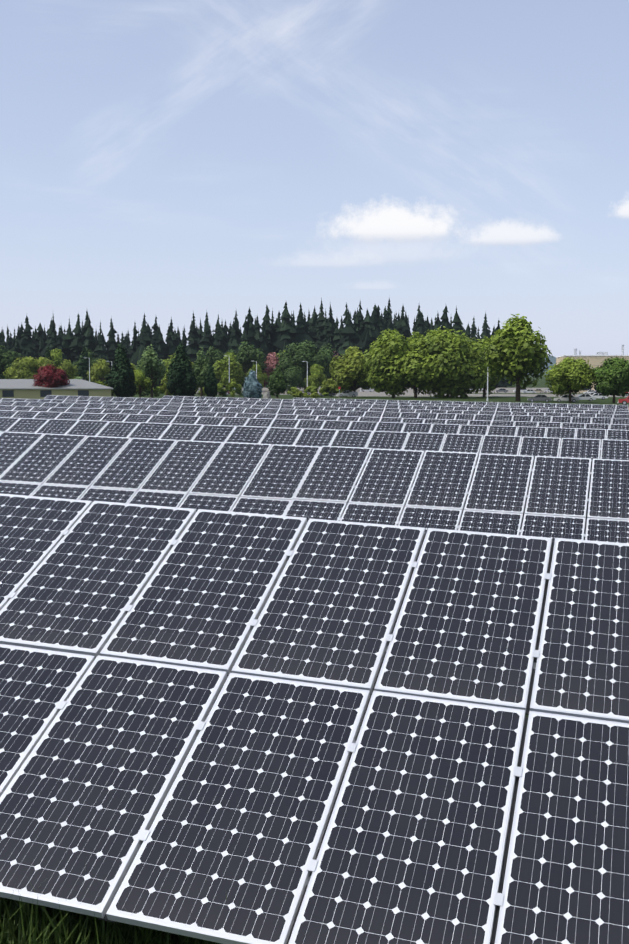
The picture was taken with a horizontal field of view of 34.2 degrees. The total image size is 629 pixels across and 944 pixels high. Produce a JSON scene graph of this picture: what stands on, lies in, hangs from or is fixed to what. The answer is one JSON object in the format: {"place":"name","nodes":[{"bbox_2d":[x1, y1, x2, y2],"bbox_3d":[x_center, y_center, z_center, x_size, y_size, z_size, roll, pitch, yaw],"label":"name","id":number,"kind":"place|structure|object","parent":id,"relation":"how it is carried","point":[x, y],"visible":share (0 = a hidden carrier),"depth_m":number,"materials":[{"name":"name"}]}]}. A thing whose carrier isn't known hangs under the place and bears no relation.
{"place":"outdoors","nodes":[
{"label":"outdoors","id":0,"kind":"place"},
{"bbox_2d":[0,862,226,943],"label":"grass","id":1,"kind":"structure","parent":0,"point":[21,922],"depth_m":4.70,"materials":[{"name":"green plant"}]},
{"bbox_2d":[0,0,628,356],"label":"sky","id":2,"kind":"structure","parent":0,"point":[163,160],"materials":[{"name":"blue"}]},
{"bbox_2d":[111,375,628,716],"bbox_3d":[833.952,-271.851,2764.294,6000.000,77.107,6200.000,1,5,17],"label":"ground","id":3,"kind":"structure","parent":0,"point":[600,401],"depth_m":250.15,"materials":[{"name":"green plant"}]},
{"bbox_2d":[33,364,69,387],"bbox_3d":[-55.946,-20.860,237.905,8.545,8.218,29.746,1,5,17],"label":"bush","id":4,"kind":"object","parent":3,"relation":"on","point":[48,376],"visible":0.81,"depth_m":225.84,"materials":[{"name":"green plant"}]},
{"bbox_2d":[0,379,112,398],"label":"shed building","id":5,"kind":"structure","parent":3,"relation":"on","point":[19,388],"depth_m":225.31,"materials":[{"name":"beige"}]},
{"bbox_2d":[45,342,217,396],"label":"conifer trees","id":6,"kind":"object","parent":3,"relation":"on","point":[182,379],"visible":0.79,"depth_m":242.67,"materials":[{"name":"green plant"}]},
{"bbox_2d":[74,344,210,397],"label":"trees","id":7,"kind":"object","parent":3,"relation":"on","point":[149,364],"visible":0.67,"depth_m":264.19,"materials":[{"name":"green plant"}]},
{"bbox_2d":[0,340,336,398],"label":"trees","id":8,"kind":"object","parent":3,"relation":"on","point":[290,371],"visible":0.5,"depth_m":395.12,"materials":[{"name":"green plant"}]},
{"bbox_2d":[3,346,371,397],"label":"trees","id":9,"kind":"object","parent":3,"relation":"on","point":[347,373],"visible":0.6,"depth_m":275.60,"materials":[{"name":"green plant"}]},
{"bbox_2d":[242,369,262,397],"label":"blue spruce tree","id":10,"kind":"object","parent":3,"relation":"on","point":[252,387],"visible":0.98,"depth_m":208.09,"materials":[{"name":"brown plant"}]},
{"bbox_2d":[0,297,514,387],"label":"conifer forest","id":11,"kind":"object","parent":3,"relation":"on","point":[360,332],"visible":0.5,"depth_m":502.80,"materials":[{"name":"green plant"}]},
{"bbox_2d":[263,392,270,398],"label":"boulder","id":12,"kind":"object","parent":3,"relation":"on","point":[266,395],"visible":0.88,"depth_m":234.59,"materials":[{"name":"grey stone"}]},
{"bbox_2d":[261,352,278,386],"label":"red-leaved tree","id":13,"kind":"object","parent":3,"relation":"on","point":[272,361],"visible":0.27,"depth_m":404.07,"materials":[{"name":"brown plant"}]},
{"bbox_2d":[39,326,595,402],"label":"trees","id":14,"kind":"object","parent":3,"relation":"on","point":[441,364],"visible":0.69,"depth_m":250.48,"materials":[{"name":"green plant"}]},
{"bbox_2d":[319,391,335,396],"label":"parked car","id":15,"kind":"object","parent":3,"relation":"on","point":[330,394],"visible":0.69,"depth_m":284.64,"materials":[{"name":"grey paint"}]},
{"bbox_2d":[330,350,338,380],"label":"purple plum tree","id":16,"kind":"object","parent":3,"relation":"on","point":[334,354],"visible":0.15,"depth_m":401.00,"materials":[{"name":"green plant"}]},
{"bbox_2d":[137,561,535,884],"bbox_3d":[-17.502,-2.746,46.792,64.632,5.212,71.657,1,5,17],"label":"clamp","id":17,"kind":"object","parent":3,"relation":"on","point":[534,665],"depth_m":5.62,"materials":[{"name":"silver metal"}]},
{"bbox_2d":[0,395,628,943],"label":"solar panels","id":18,"kind":"object","parent":17,"relation":"on","point":[212,693],"visible":1,"depth_m":5.73,"materials":[{"name":"black glass"}]},
{"bbox_2d":[337,390,357,396],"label":"parked car","id":19,"kind":"object","parent":3,"relation":"on","point":[352,394],"visible":0.98,"depth_m":272.68,"materials":[{"name":"grey paint"}]},
{"bbox_2d":[217,394,617,396],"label":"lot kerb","id":20,"kind":"structure","parent":3,"relation":"on","point":[432,396],"depth_m":289.22,"materials":[{"name":"grey concrete"}]},
{"bbox_2d":[487,366,488,400],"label":"light pole","id":21,"kind":"object","parent":3,"relation":"on","point":[487,384],"visible":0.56,"depth_m":209.65,"materials":[{"name":"white metal"}]},
{"bbox_2d":[481,314,552,400],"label":"tall ash tree","id":22,"kind":"object","parent":3,"relation":"on","point":[515,353],"visible":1,"depth_m":205.57,"materials":[{"name":"green plant"}]},
{"bbox_2d":[523,389,535,393],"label":"parked car","id":23,"kind":"object","parent":3,"relation":"on","point":[530,391],"visible":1,"depth_m":354.93,"materials":[{"name":"grey paint"}]},
{"bbox_2d":[527,394,551,401],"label":"parked car","id":24,"kind":"object","parent":3,"relation":"on","point":[539,397],"visible":1,"depth_m":197.69,"materials":[{"name":"grey paint"}]},
{"bbox_2d":[554,395,578,401],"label":"parked car","id":25,"kind":"object","parent":3,"relation":"on","point":[566,398],"visible":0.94,"depth_m":196.59,"materials":[{"name":"grey paint"}]},
{"bbox_2d":[575,394,595,400],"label":"parked car","id":26,"kind":"object","parent":3,"relation":"on","point":[588,397],"visible":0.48,"depth_m":208.41,"materials":[{"name":"grey paint"}]},
{"bbox_2d":[556,345,628,392],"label":"factory building","id":27,"kind":"structure","parent":3,"relation":"on","point":[599,358],"depth_m":366.08,"materials":[{"name":"white concrete"}]},
{"bbox_2d":[591,393,607,399],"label":"parked car","id":28,"kind":"object","parent":3,"relation":"on","point":[597,395],"visible":0.56,"depth_m":230.03,"materials":[{"name":"grey paint"}]},
{"bbox_2d":[592,357,628,402],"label":"dense green tree","id":29,"kind":"object","parent":3,"relation":"on","point":[611,376],"visible":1,"depth_m":186.38,"materials":[{"name":"green plant"}]},
{"bbox_2d":[618,392,628,404],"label":"car","id":30,"kind":"object","parent":3,"relation":"on","point":[624,401],"visible":0.92,"depth_m":168.03,"materials":[{"name":"red paint"}]},
{"bbox_2d":[196,388,627,396],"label":"paved lot","id":31,"kind":"structure","parent":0,"point":[374,393],"depth_m":362.94,"materials":[{"name":"grey asphalt"}]},
{"bbox_2d":[302,361,307,392],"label":"light pole","id":32,"kind":"object","parent":31,"relation":"on","point":[307,373],"visible":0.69,"depth_m":376.75,"materials":[{"name":"grey metal"}]},
{"bbox_2d":[495,389,507,392],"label":"parked car","id":33,"kind":"object","parent":31,"relation":"on","point":[501,390],"visible":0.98,"depth_m":375.13,"materials":[{"name":"grey paint"}]},
{"bbox_2d":[528,356,555,374],"bbox_3d":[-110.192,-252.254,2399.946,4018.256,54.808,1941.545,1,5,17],"label":"distant hill","id":34,"kind":"structure","parent":0,"point":[552,359],"depth_m":2519.68,"materials":[{"name":"grey"}]}
]}

